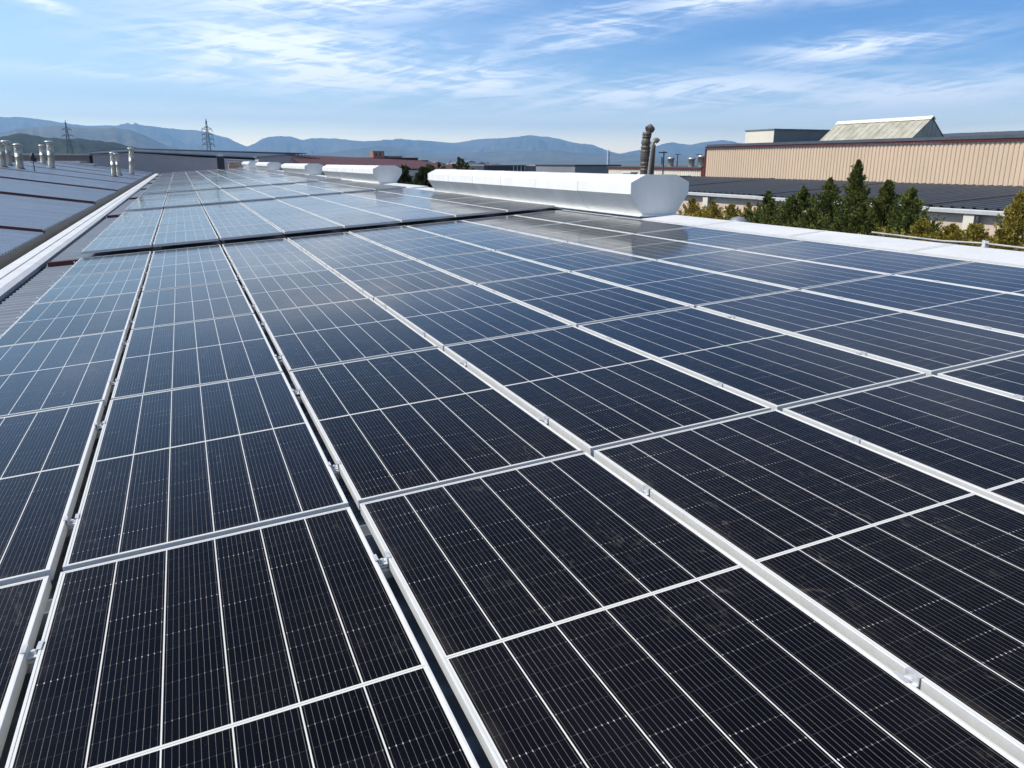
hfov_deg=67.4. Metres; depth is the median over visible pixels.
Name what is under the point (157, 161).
mauve warehouse
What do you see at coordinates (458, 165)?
pointed tree
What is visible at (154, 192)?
solar panel
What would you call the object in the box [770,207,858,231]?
shrub
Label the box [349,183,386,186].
solar panel
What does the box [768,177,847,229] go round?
conifer
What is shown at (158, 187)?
solar panel
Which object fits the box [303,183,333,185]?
solar panel
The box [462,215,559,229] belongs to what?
solar panel
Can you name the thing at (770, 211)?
conifer
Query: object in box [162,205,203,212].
solar panel
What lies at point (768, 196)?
conifer
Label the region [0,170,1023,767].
factory building
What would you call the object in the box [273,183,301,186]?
solar panel
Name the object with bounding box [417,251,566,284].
solar panel
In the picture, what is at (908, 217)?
conifer
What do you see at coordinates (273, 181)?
solar panel
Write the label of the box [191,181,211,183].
solar panel
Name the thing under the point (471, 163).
town house
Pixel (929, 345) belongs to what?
solar panel
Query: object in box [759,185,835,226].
conifer
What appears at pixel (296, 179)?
solar panel
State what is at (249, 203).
solar panel
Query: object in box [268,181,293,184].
solar panel
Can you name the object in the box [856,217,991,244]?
shrub
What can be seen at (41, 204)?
warehouse
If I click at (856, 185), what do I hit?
tall conifer
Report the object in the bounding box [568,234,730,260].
solar panel
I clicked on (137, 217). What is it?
solar panel
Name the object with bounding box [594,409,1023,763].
solar panel
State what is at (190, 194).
solar panel
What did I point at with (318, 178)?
solar panel
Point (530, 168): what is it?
grey hall
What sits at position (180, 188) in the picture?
solar panel
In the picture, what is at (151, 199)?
solar panel
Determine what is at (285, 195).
solar panel
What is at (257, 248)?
solar panel
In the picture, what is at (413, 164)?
red roof hall
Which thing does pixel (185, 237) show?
solar panel
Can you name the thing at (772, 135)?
roof penthouse
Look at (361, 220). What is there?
solar panel
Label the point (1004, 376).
solar panel
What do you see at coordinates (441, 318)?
solar panel
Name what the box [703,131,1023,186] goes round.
tall factory
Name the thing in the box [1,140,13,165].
flue pipe
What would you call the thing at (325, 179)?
solar panel
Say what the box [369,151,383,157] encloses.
brick tower
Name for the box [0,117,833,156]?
mountains
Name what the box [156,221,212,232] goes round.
solar panel
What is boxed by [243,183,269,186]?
solar panel
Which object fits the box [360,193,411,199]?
solar panel
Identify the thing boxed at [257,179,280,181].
solar panel
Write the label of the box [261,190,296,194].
solar panel
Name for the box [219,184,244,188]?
solar panel
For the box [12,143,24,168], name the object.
flue pipe
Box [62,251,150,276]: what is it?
solar panel
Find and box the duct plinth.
[622,172,637,173]
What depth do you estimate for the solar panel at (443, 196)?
22.45 m
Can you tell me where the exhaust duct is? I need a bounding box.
[640,124,654,173]
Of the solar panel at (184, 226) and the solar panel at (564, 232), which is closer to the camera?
the solar panel at (564, 232)
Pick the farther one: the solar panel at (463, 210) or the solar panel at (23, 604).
the solar panel at (463, 210)
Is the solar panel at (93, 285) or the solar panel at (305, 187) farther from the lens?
the solar panel at (305, 187)
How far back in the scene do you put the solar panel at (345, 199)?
23.89 m
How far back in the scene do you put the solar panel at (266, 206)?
23.05 m
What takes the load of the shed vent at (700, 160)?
on the beige shed at (688, 171)
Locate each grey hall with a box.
[253,154,320,170]
[526,166,535,171]
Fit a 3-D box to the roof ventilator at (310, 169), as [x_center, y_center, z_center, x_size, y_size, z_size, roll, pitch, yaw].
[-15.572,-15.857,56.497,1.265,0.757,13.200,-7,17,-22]
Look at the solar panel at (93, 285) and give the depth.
10.39 m
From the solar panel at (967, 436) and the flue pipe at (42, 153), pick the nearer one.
the solar panel at (967, 436)
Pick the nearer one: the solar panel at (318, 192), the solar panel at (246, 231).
the solar panel at (246, 231)
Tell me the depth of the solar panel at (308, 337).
6.72 m
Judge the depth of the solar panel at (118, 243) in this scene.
14.85 m
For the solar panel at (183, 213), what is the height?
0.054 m
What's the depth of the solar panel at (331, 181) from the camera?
38.14 m
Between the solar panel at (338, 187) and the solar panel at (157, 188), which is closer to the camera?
the solar panel at (338, 187)
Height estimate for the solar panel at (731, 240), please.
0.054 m
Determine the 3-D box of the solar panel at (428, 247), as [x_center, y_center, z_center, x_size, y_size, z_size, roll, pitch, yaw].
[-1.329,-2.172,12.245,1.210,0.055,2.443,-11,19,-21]
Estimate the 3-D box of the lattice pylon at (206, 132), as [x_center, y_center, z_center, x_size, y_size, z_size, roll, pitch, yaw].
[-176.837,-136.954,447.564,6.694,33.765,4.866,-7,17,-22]
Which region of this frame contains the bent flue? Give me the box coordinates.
[647,138,659,174]
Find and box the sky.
[0,0,1023,153]
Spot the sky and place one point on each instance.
(597, 73)
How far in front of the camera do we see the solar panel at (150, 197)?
33.20 m
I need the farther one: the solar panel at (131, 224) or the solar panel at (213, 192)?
the solar panel at (213, 192)
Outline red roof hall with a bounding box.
[290,154,463,179]
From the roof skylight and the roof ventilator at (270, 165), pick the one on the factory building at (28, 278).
the roof ventilator at (270, 165)
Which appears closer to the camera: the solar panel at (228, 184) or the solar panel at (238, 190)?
the solar panel at (238, 190)
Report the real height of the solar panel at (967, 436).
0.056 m
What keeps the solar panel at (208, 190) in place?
on the factory building at (28, 278)
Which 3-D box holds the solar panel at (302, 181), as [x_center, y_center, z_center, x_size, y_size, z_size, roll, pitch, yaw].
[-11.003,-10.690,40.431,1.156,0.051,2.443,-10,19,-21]
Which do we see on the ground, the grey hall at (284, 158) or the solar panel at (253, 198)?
the grey hall at (284, 158)
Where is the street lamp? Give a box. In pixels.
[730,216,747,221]
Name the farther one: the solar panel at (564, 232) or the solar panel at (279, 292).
the solar panel at (564, 232)
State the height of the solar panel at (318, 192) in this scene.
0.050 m
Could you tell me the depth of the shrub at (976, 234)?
13.63 m
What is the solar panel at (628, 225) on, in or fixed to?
on the rail
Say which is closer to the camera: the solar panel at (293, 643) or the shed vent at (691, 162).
the solar panel at (293, 643)
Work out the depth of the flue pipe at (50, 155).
64.02 m
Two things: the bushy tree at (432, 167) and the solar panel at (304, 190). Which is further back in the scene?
the bushy tree at (432, 167)
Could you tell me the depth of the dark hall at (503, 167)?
187.37 m
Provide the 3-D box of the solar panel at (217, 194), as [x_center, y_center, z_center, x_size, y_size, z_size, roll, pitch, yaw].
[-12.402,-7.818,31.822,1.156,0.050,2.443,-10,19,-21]
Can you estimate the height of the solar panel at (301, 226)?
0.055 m
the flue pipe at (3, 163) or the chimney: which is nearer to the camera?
the flue pipe at (3, 163)
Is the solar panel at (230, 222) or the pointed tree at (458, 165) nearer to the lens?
the solar panel at (230, 222)
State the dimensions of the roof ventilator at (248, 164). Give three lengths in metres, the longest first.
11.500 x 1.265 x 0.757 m
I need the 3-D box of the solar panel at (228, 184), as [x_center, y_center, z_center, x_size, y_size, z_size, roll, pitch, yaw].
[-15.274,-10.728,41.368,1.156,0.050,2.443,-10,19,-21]
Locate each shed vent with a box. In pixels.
[667,154,680,166]
[688,154,701,166]
[698,155,704,166]
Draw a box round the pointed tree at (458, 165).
[452,157,469,169]
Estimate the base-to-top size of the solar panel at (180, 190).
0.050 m
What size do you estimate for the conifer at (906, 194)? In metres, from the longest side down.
9.053 x 4.330 x 4.294 m
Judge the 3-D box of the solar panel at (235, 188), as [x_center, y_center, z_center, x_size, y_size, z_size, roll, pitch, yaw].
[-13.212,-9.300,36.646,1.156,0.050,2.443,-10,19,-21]
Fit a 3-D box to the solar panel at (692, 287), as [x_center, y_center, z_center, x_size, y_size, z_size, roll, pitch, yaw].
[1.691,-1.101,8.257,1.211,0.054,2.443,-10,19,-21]
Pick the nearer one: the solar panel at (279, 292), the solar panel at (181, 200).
the solar panel at (279, 292)
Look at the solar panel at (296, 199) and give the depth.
25.64 m
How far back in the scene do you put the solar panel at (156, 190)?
40.04 m
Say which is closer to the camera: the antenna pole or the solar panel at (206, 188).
the solar panel at (206, 188)
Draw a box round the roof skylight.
[820,116,943,140]
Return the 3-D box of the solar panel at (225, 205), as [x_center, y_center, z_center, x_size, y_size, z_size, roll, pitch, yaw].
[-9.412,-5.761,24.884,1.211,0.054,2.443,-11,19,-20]
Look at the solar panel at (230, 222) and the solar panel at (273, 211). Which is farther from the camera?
the solar panel at (273, 211)
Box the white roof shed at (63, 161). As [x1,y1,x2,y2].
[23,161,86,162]
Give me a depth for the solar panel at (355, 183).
33.87 m
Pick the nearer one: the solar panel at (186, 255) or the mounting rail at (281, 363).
the mounting rail at (281, 363)
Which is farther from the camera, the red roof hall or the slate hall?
the slate hall
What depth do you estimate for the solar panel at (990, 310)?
6.60 m
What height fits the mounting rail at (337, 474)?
0.039 m
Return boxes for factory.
[676,175,1023,237]
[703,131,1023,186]
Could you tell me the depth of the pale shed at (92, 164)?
91.10 m
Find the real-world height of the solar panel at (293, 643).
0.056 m
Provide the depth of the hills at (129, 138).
4941.39 m
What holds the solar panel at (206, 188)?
on the factory building at (28, 278)
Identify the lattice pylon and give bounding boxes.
[61,121,74,153]
[201,119,214,149]
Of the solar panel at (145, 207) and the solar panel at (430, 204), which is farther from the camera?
the solar panel at (145, 207)
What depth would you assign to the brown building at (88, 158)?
106.15 m
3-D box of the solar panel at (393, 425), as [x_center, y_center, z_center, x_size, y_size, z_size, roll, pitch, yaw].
[-0.666,0.149,4.791,1.210,0.055,2.443,-10,19,-21]
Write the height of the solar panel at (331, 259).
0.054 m
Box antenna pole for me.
[659,151,666,173]
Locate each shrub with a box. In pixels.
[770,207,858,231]
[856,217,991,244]
[923,223,1014,249]
[950,228,1023,250]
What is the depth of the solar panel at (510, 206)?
17.79 m
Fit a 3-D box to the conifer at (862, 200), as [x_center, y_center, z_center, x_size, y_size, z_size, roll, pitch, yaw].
[8.823,-0.659,20.520,3.991,9.069,3.931,-1,16,-2]
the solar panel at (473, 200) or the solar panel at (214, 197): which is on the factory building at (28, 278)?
the solar panel at (214, 197)
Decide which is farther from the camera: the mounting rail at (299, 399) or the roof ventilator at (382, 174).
the roof ventilator at (382, 174)
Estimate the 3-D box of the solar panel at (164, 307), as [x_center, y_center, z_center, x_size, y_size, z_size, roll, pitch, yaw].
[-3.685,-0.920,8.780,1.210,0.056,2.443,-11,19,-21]
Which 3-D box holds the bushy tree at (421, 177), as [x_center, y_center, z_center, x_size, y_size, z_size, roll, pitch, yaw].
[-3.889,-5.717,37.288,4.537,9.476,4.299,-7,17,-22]
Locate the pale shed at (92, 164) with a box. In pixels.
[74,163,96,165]
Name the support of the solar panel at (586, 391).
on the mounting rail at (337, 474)
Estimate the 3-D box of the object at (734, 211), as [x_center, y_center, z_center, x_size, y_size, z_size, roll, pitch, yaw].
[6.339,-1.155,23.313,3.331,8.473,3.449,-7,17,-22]
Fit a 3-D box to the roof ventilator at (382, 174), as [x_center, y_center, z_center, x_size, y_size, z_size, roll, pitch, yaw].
[-7.868,-10.686,38.779,1.265,0.757,13.200,-7,17,-22]
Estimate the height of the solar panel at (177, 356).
0.054 m
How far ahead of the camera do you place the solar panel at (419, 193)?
24.75 m
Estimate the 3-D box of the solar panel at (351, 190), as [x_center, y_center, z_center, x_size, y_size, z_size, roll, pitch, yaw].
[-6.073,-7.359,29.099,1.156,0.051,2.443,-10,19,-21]
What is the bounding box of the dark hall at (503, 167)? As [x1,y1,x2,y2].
[464,165,525,170]
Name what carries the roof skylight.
on the tall factory at (976, 158)
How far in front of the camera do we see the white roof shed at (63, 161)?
94.47 m
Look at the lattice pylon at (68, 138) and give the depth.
670.76 m
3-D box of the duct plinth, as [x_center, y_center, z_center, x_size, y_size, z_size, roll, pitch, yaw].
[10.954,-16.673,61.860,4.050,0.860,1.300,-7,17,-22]
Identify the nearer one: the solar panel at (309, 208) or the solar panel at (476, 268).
the solar panel at (476, 268)
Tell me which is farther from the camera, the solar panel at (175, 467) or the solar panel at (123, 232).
the solar panel at (123, 232)
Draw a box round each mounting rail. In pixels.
[26,565,393,673]
[66,470,341,536]
[95,396,302,438]
[110,360,283,392]
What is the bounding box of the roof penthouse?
[744,129,829,142]
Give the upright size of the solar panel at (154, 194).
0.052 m
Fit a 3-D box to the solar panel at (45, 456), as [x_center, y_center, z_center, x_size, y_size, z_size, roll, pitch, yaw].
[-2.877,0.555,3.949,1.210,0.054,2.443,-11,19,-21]
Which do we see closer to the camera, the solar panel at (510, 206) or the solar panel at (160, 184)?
the solar panel at (510, 206)
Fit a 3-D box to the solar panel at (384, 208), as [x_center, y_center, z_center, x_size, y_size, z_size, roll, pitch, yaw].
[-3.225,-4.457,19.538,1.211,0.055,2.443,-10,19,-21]
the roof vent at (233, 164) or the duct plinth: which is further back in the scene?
the roof vent at (233, 164)
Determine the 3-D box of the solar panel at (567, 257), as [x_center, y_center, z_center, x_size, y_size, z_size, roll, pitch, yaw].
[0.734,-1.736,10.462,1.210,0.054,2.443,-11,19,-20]
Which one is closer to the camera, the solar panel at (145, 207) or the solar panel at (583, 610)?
the solar panel at (583, 610)
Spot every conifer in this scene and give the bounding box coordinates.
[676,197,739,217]
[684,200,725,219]
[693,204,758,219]
[724,200,798,226]
[732,201,752,217]
[743,189,784,224]
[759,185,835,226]
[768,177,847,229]
[820,159,891,235]
[832,179,939,236]
[835,186,945,238]
[836,189,872,234]
[870,188,944,238]
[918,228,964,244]
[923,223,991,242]
[958,190,1023,250]
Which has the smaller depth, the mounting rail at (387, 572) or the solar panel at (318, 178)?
the mounting rail at (387, 572)
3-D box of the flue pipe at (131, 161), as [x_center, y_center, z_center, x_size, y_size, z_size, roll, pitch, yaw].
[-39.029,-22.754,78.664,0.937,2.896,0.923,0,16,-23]
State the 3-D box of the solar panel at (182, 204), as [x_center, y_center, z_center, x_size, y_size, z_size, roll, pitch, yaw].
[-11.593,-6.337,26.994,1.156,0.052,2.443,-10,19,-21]
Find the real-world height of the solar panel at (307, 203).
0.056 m
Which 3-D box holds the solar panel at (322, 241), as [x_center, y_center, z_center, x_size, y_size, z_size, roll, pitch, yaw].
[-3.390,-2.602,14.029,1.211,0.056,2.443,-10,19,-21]
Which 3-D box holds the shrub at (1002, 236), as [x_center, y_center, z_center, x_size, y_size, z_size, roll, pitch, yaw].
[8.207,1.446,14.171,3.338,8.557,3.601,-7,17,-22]
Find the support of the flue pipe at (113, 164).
on the warehouse at (41, 204)
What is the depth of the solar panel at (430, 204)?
19.87 m
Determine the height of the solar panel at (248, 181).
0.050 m
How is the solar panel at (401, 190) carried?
on the rail
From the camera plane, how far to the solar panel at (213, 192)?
33.88 m
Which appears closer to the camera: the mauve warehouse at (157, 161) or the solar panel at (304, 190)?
the solar panel at (304, 190)
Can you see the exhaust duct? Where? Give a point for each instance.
(646, 143)
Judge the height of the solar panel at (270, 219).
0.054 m
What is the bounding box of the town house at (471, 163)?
[465,161,475,164]
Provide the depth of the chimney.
95.83 m
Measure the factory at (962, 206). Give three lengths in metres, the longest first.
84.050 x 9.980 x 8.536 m
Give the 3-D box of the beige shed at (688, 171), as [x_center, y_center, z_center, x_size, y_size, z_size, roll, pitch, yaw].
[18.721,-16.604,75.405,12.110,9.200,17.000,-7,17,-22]
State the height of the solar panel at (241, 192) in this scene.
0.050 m
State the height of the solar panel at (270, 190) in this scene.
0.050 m
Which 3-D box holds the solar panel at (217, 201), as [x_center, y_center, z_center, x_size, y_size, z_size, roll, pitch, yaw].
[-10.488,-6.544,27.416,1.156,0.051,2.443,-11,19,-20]
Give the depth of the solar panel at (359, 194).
26.52 m
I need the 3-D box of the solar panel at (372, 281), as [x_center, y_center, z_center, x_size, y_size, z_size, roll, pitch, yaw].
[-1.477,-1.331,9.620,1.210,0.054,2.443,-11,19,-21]
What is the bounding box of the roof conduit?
[871,231,1023,248]
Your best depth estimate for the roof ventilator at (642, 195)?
16.21 m
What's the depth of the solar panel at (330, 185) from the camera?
33.31 m
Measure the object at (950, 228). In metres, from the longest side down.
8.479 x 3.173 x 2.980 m
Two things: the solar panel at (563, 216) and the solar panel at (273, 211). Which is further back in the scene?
the solar panel at (273, 211)
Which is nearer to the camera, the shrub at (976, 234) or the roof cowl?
the shrub at (976, 234)
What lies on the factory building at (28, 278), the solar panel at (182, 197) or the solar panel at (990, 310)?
the solar panel at (182, 197)
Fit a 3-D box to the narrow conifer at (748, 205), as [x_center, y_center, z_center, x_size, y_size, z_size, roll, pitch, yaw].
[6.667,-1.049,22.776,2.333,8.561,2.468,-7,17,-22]
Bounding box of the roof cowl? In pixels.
[29,153,36,171]
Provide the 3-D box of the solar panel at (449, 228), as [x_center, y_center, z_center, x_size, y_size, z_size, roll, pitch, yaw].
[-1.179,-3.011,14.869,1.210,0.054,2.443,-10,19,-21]
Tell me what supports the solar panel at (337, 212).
on the rail
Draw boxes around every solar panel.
[0,292,138,346]
[0,330,126,417]
[0,401,104,585]
[0,576,51,757]
[5,507,479,767]
[34,268,145,303]
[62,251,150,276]
[63,372,348,570]
[82,234,154,253]
[95,225,156,238]
[105,219,159,229]
[108,314,282,399]
[113,213,160,222]
[118,209,162,216]
[125,203,163,210]
[128,281,253,329]
[130,200,164,205]
[134,197,165,201]
[136,195,166,199]
[139,259,237,291]
[140,193,167,196]
[141,190,167,194]
[144,188,168,191]
[146,187,168,189]
[146,245,226,266]
[147,186,169,188]
[150,183,169,185]
[152,228,218,246]
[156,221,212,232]
[157,215,208,224]
[161,210,205,217]
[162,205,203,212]
[164,200,200,207]
[165,197,198,202]
[166,195,196,199]
[167,193,195,196]
[168,191,194,194]
[169,187,192,189]
[169,188,193,192]
[170,185,191,187]
[171,182,189,184]
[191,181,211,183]
[193,185,216,187]
[194,186,219,190]
[195,189,222,192]
[196,191,225,195]
[198,193,228,197]
[199,195,231,200]
[201,197,237,204]
[203,202,242,209]
[205,206,250,214]
[206,211,257,220]
[211,216,267,229]
[214,223,281,239]
[217,183,239,186]
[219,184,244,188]
[221,187,249,190]
[221,238,301,261]
[224,189,252,192]
[227,190,259,195]
[228,251,328,282]
[231,193,264,197]
[234,195,273,201]
[237,180,260,182]
[239,182,263,184]
[240,199,282,206]
[240,270,367,316]
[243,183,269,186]
[246,203,292,210]
[247,185,273,188]
[251,186,281,190]
[252,207,305,216]
[256,188,287,192]
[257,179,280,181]
[258,298,437,374]
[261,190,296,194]
[261,212,320,223]
[262,180,285,182]
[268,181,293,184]
[268,192,307,198]
[271,218,342,233]
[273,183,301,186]
[276,196,320,202]
[278,184,307,188]
[284,186,317,189]
[285,200,332,206]
[286,178,308,180]
[287,232,373,252]
[290,179,317,182]
[290,348,582,509]
[292,188,328,192]
[296,181,326,183]
[296,203,351,212]
[300,189,341,195]
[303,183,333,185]
[306,177,330,178]
[306,244,412,271]
[309,208,371,217]
[311,193,356,199]
[312,178,340,180]
[313,184,347,187]
[320,179,350,182]
[323,186,355,189]
[323,196,373,202]
[324,213,399,227]
[331,187,373,192]
[332,181,358,183]
[333,260,471,299]
[337,200,394,207]
[341,182,371,185]
[345,191,390,196]
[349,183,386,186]
[349,226,439,243]
[354,204,420,213]
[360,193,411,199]
[360,452,1023,767]
[362,185,405,190]
[374,284,571,350]
[375,209,453,221]
[377,196,434,203]
[377,236,491,259]
[380,188,427,192]
[395,190,446,196]
[398,200,467,208]
[408,220,503,236]
[416,193,478,199]
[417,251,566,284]
[426,205,505,216]
[443,197,511,204]
[444,230,562,250]
[444,326,770,456]
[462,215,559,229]
[472,201,554,211]
[477,272,689,326]
[496,242,652,272]
[507,223,628,242]
[515,210,615,222]
[566,217,694,233]
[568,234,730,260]
[572,260,793,307]
[578,307,925,411]
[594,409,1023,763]
[637,227,803,249]
[658,250,886,289]
[697,290,1023,375]
[739,240,971,274]
[783,375,1023,511]
[801,275,1023,336]
[894,262,1023,295]
[937,354,1023,399]
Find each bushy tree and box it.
[396,164,414,183]
[401,166,432,187]
[413,164,436,179]
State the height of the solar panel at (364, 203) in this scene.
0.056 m
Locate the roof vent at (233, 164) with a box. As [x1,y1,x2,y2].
[227,161,238,168]
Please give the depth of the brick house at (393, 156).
293.75 m
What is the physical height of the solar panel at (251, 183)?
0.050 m
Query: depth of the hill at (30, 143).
1414.41 m
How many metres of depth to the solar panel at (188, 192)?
35.66 m
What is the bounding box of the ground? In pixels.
[502,164,697,165]
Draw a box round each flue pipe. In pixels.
[0,141,8,167]
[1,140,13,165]
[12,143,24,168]
[38,144,45,163]
[43,140,54,167]
[109,152,117,176]
[113,153,122,175]
[128,147,134,173]
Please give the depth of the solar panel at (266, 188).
34.80 m
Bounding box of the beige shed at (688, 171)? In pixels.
[607,166,703,175]
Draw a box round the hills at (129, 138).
[0,125,254,160]
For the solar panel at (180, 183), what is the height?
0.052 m
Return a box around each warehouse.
[0,162,152,269]
[89,148,306,174]
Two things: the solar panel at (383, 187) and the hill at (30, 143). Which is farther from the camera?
the hill at (30, 143)
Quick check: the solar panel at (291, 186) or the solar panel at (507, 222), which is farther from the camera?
the solar panel at (291, 186)
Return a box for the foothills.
[297,146,697,163]
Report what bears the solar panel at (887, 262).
on the rail
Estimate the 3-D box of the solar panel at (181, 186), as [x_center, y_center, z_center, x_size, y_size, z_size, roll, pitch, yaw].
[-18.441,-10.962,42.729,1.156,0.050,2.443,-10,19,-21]
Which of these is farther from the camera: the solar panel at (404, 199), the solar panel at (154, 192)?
the solar panel at (154, 192)
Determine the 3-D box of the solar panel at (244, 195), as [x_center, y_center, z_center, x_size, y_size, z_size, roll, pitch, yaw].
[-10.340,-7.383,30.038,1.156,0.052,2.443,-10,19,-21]
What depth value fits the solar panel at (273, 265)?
11.25 m
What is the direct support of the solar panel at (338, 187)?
on the factory building at (28, 278)
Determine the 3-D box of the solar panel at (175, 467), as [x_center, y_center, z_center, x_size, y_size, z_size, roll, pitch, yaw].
[-1.772,0.351,4.370,1.211,0.054,2.443,-10,19,-21]
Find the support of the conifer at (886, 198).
on the yard
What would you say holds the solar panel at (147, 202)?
on the factory building at (28, 278)
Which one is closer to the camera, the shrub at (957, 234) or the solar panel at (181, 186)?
the shrub at (957, 234)
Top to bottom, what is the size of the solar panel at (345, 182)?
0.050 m
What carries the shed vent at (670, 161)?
on the beige shed at (688, 171)
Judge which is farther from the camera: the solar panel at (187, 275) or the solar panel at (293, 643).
the solar panel at (187, 275)
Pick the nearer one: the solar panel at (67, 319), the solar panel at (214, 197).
the solar panel at (67, 319)
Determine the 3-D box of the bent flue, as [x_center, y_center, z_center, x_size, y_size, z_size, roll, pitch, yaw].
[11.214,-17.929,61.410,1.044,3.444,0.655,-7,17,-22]
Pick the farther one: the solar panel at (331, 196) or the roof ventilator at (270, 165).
the roof ventilator at (270, 165)
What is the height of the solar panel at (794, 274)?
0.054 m
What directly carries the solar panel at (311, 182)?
on the factory building at (28, 278)
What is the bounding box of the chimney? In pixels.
[216,154,224,168]
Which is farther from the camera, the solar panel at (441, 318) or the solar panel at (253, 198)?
the solar panel at (253, 198)
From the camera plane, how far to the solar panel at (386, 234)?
14.31 m
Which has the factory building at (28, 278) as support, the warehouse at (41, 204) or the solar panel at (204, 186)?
the solar panel at (204, 186)
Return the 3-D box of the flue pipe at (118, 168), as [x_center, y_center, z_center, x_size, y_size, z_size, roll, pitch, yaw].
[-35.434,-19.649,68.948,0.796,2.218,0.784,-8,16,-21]
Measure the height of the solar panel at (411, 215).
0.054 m
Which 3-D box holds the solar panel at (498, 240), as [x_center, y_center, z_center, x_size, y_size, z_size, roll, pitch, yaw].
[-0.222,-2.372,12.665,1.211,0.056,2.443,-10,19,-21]
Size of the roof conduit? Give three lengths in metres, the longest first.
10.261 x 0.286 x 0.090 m
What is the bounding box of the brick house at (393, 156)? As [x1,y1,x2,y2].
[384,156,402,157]
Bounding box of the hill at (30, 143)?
[0,133,135,153]
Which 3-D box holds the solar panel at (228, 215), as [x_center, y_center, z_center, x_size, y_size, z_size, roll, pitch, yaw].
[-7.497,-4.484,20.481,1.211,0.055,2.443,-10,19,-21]
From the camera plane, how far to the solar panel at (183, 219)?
19.92 m
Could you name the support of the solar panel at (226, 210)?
on the rail
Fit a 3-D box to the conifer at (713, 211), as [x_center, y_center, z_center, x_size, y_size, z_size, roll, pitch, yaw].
[5.949,-1.350,23.878,4.048,8.542,4.262,-7,17,-22]
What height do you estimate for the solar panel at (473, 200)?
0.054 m
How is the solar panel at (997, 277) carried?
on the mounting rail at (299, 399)
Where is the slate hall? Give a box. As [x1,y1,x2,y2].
[535,164,621,173]
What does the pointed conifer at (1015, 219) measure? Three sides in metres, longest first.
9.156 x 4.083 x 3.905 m
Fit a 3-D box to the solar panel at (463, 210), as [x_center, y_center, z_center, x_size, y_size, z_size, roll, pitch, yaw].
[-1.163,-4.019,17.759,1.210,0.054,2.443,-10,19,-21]
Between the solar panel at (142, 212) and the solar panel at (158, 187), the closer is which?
the solar panel at (142, 212)
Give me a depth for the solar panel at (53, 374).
6.07 m
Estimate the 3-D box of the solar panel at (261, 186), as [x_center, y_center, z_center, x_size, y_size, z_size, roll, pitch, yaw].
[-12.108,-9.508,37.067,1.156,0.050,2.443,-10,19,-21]
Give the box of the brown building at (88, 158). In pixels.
[11,153,97,162]
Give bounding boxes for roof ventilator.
[242,161,256,167]
[255,162,280,169]
[281,163,323,174]
[322,165,401,183]
[428,169,688,216]
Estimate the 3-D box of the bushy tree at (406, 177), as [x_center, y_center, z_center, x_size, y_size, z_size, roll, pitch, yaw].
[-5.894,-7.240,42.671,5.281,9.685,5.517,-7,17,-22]
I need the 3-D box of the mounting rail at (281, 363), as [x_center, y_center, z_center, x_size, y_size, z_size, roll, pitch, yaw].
[0.309,-0.569,7.012,9.716,0.039,0.040,-10,19,-21]
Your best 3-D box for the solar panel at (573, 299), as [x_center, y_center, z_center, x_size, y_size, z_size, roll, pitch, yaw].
[0.585,-0.896,7.836,1.211,0.054,2.443,-10,19,-21]

